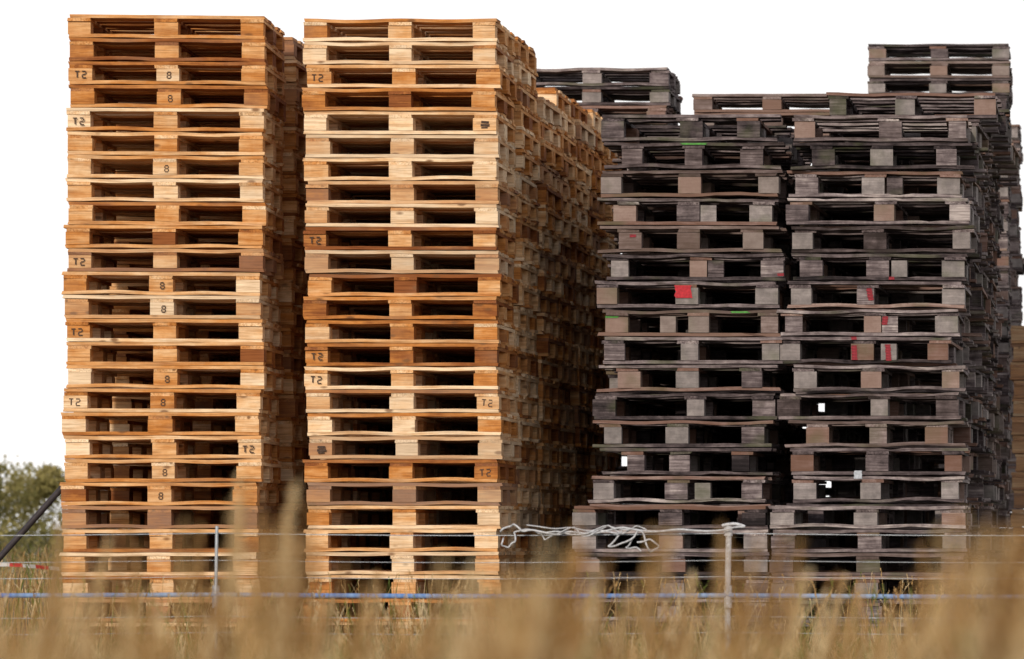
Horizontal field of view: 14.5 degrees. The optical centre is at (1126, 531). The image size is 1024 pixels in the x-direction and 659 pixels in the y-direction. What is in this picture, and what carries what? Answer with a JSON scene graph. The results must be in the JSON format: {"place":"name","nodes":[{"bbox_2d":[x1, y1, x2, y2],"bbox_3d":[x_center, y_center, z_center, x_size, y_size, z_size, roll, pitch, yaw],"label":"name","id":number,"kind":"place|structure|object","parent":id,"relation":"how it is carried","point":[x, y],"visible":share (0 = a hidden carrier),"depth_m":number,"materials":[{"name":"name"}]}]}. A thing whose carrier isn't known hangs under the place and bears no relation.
{"place":"outdoors","nodes":[
{"label":"outdoors","id":0,"kind":"place"},
{"bbox_2d":[0,471,1023,658],"bbox_3d":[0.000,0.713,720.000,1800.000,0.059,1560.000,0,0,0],"label":"ground","id":1,"kind":"structure","parent":0,"point":[109,603],"depth_m":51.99,"materials":[{"name":"plant"}]},
{"bbox_2d":[0,486,60,561],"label":"leaning pole","id":2,"kind":"object","parent":1,"relation":"on","point":[33,519],"visible":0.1,"depth_m":27.48,"materials":[{"name":"metal"}]},
{"bbox_2d":[0,454,110,576],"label":"hedge","id":3,"kind":"object","parent":1,"relation":"on","point":[25,491],"visible":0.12,"depth_m":63.19,"materials":[{"name":"green plant"}]},
{"bbox_2d":[59,14,286,643],"bbox_3d":[-5.983,-1.244,24.800,1.284,3.906,0.837,0,0,-4],"label":"wooden pallet stack","id":4,"kind":"object","parent":1,"relation":"on","point":[178,58],"visible":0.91,"depth_m":24.43,"materials":[{"name":"brown wood"}]},
{"bbox_2d":[108,37,316,637],"bbox_3d":[-5.996,-1.246,25.902,1.265,3.906,0.838,0,0,0],"label":"wooden pallet stack","id":5,"kind":"object","parent":1,"relation":"on","point":[292,436],"visible":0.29,"depth_m":25.52,"materials":[{"name":"brown wood"}]},
{"bbox_2d":[236,337,338,558],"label":"wooden pallet stack","id":6,"kind":"object","parent":1,"relation":"on","point":[237,360],"depth_m":26.44,"materials":[{"name":"brown wood"}]},
{"bbox_2d":[302,18,521,643],"bbox_3d":[-4.522,-1.247,25.002,1.274,3.912,0.848,0,0,-1],"label":"wooden pallet stack","id":7,"kind":"object","parent":1,"relation":"on","point":[480,53],"visible":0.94,"depth_m":24.61,"materials":[{"name":"brown wood"}]},
{"bbox_2d":[338,36,542,637],"bbox_3d":[-4.516,-1.245,25.882,1.265,3.908,0.844,0,0,0],"label":"wooden pallet stack","id":8,"kind":"object","parent":1,"relation":"on","point":[527,118],"visible":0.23,"depth_m":25.81,"materials":[{"name":"brown wood"}]},
{"bbox_2d":[362,97,565,633],"bbox_3d":[-4.503,-1.100,26.764,1.284,3.616,0.863,0,0,0],"label":"wooden pallet stack","id":9,"kind":"object","parent":1,"relation":"on","point":[550,343],"visible":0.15,"depth_m":26.69,"materials":[{"name":"brown wood"}]},
{"bbox_2d":[0,522,1023,644],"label":"wire fence","id":10,"kind":"object","parent":1,"relation":"on","point":[729,527],"visible":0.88,"depth_m":19.98,"materials":[{"name":"grey metal"}]},
{"bbox_2d":[0,563,53,569],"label":"barrier tape","id":11,"kind":"object","parent":10,"relation":"attached to","point":[22,565],"visible":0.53,"depth_m":30.00,"materials":[{"name":"plastic"}]},
{"bbox_2d":[477,87,578,621],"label":"wooden pallet stack","id":12,"kind":"object","parent":1,"relation":"on","point":[568,366],"visible":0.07,"depth_m":27.60,"materials":[{"name":"brown wood"}]},
{"bbox_2d":[559,99,596,601],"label":"wooden pallet stack","id":13,"kind":"object","parent":1,"relation":"on","point":[581,397],"visible":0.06,"depth_m":28.39,"materials":[{"name":"brown wood"}]},
{"bbox_2d":[580,109,609,505],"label":"wooden pallet stack","id":14,"kind":"object","parent":1,"relation":"on","point":[599,268],"visible":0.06,"depth_m":29.20,"materials":[{"name":"brown wood"}]},
{"bbox_2d":[536,67,682,470],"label":"weathered pallet stack","id":15,"kind":"object","parent":1,"relation":"on","point":[597,90],"visible":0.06,"depth_m":30.33,"materials":[{"name":"grey wood"}]},
{"bbox_2d":[600,150,624,503],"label":"wooden pallet stack","id":16,"kind":"object","parent":1,"relation":"on","point":[614,461],"visible":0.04,"depth_m":29.82,"materials":[{"name":"brown wood"}]},
{"bbox_2d":[572,505,775,645],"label":"weathered pallet stack","id":17,"kind":"object","parent":1,"relation":"on","point":[686,549],"visible":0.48,"depth_m":24.36,"materials":[{"name":"grey wood"}]},
{"bbox_2d":[588,114,798,638],"bbox_3d":[-2.839,-0.983,25.762,1.347,3.383,1.087,0,0,0],"label":"weathered pallet stack","id":18,"kind":"object","parent":1,"relation":"on","point":[696,230],"visible":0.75,"depth_m":25.28,"materials":[{"name":"grey wood"}]},
{"bbox_2d":[605,143,894,478],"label":"paint marks and labels","id":19,"kind":"object","parent":18,"relation":"attached to","point":[683,291],"visible":1,"depth_m":25.24,"materials":[{"name":"paint"}]},
{"bbox_2d":[606,133,802,633],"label":"weathered pallet stack","id":20,"kind":"object","parent":1,"relation":"on","point":[647,489],"visible":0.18,"depth_m":26.60,"materials":[{"name":"grey wood"}]},
{"bbox_2d":[627,158,815,570],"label":"weathered pallet stack","id":21,"kind":"object","parent":1,"relation":"on","point":[782,465],"visible":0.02,"depth_m":27.75,"materials":[{"name":"grey wood"}]},
{"bbox_2d":[660,162,824,592],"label":"weathered pallet stack","id":22,"kind":"object","parent":1,"relation":"on","point":[790,439],"visible":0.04,"depth_m":28.42,"materials":[{"name":"grey wood"}]},
{"bbox_2d":[692,94,835,547],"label":"weathered pallet stack","id":23,"kind":"object","parent":1,"relation":"on","point":[781,104],"visible":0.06,"depth_m":30.30,"materials":[{"name":"grey wood"}]},
{"bbox_2d":[768,505,971,644],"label":"weathered pallet stack","id":24,"kind":"object","parent":1,"relation":"on","point":[872,551],"visible":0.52,"depth_m":24.36,"materials":[{"name":"grey wood"}]},
{"bbox_2d":[775,115,981,638],"bbox_3d":[-1.607,-0.982,25.759,1.310,3.384,1.087,0,0,0],"label":"weathered pallet stack","id":25,"kind":"object","parent":1,"relation":"on","point":[883,184],"visible":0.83,"depth_m":25.27,"materials":[{"name":"grey wood"}]},
{"bbox_2d":[796,92,1001,633],"bbox_3d":[-1.537,-1.111,26.797,1.372,3.642,1.122,0,0,0],"label":"weathered pallet stack","id":26,"kind":"object","parent":1,"relation":"on","point":[983,119],"visible":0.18,"depth_m":26.39,"materials":[{"name":"grey wood"}]},
{"bbox_2d":[821,109,1011,629],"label":"weathered pallet stack","id":27,"kind":"object","parent":1,"relation":"on","point":[985,275],"visible":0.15,"depth_m":27.41,"materials":[{"name":"grey wood"}]},
{"bbox_2d":[837,134,1010,621],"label":"weathered pallet stack","id":28,"kind":"object","parent":1,"relation":"on","point":[999,155],"visible":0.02,"depth_m":28.83,"materials":[{"name":"grey wood"}]},
{"bbox_2d":[860,139,1019,575],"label":"weathered pallet stack","id":29,"kind":"object","parent":1,"relation":"on","point":[995,413],"visible":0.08,"depth_m":29.89,"materials":[{"name":"grey wood"}]},
{"bbox_2d":[867,44,1013,607],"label":"weathered pallet stack","id":30,"kind":"object","parent":1,"relation":"on","point":[977,72],"visible":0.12,"depth_m":33.61,"materials":[{"name":"grey wood"}]},
{"bbox_2d":[928,164,1018,601],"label":"weathered pallet stack","id":31,"kind":"object","parent":1,"relation":"on","point":[993,442],"visible":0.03,"depth_m":30.92,"materials":[{"name":"grey wood"}]},
{"bbox_2d":[1000,124,1023,607],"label":"weathered pallet stack","id":32,"kind":"object","parent":1,"relation":"on","point":[1014,247],"visible":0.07,"depth_m":36.00,"materials":[{"name":"grey wood"}]},
{"bbox_2d":[1010,326,1023,617],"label":"wooden pallet stack","id":33,"kind":"object","parent":1,"relation":"on","point":[1017,375],"visible":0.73,"depth_m":32.00,"materials":[{"name":"brown wood"}]},
{"bbox_2d":[0,0,1023,532],"label":"sky","id":34,"kind":"structure","parent":0,"point":[711,46],"materials":[{"name":"white"}]}
]}

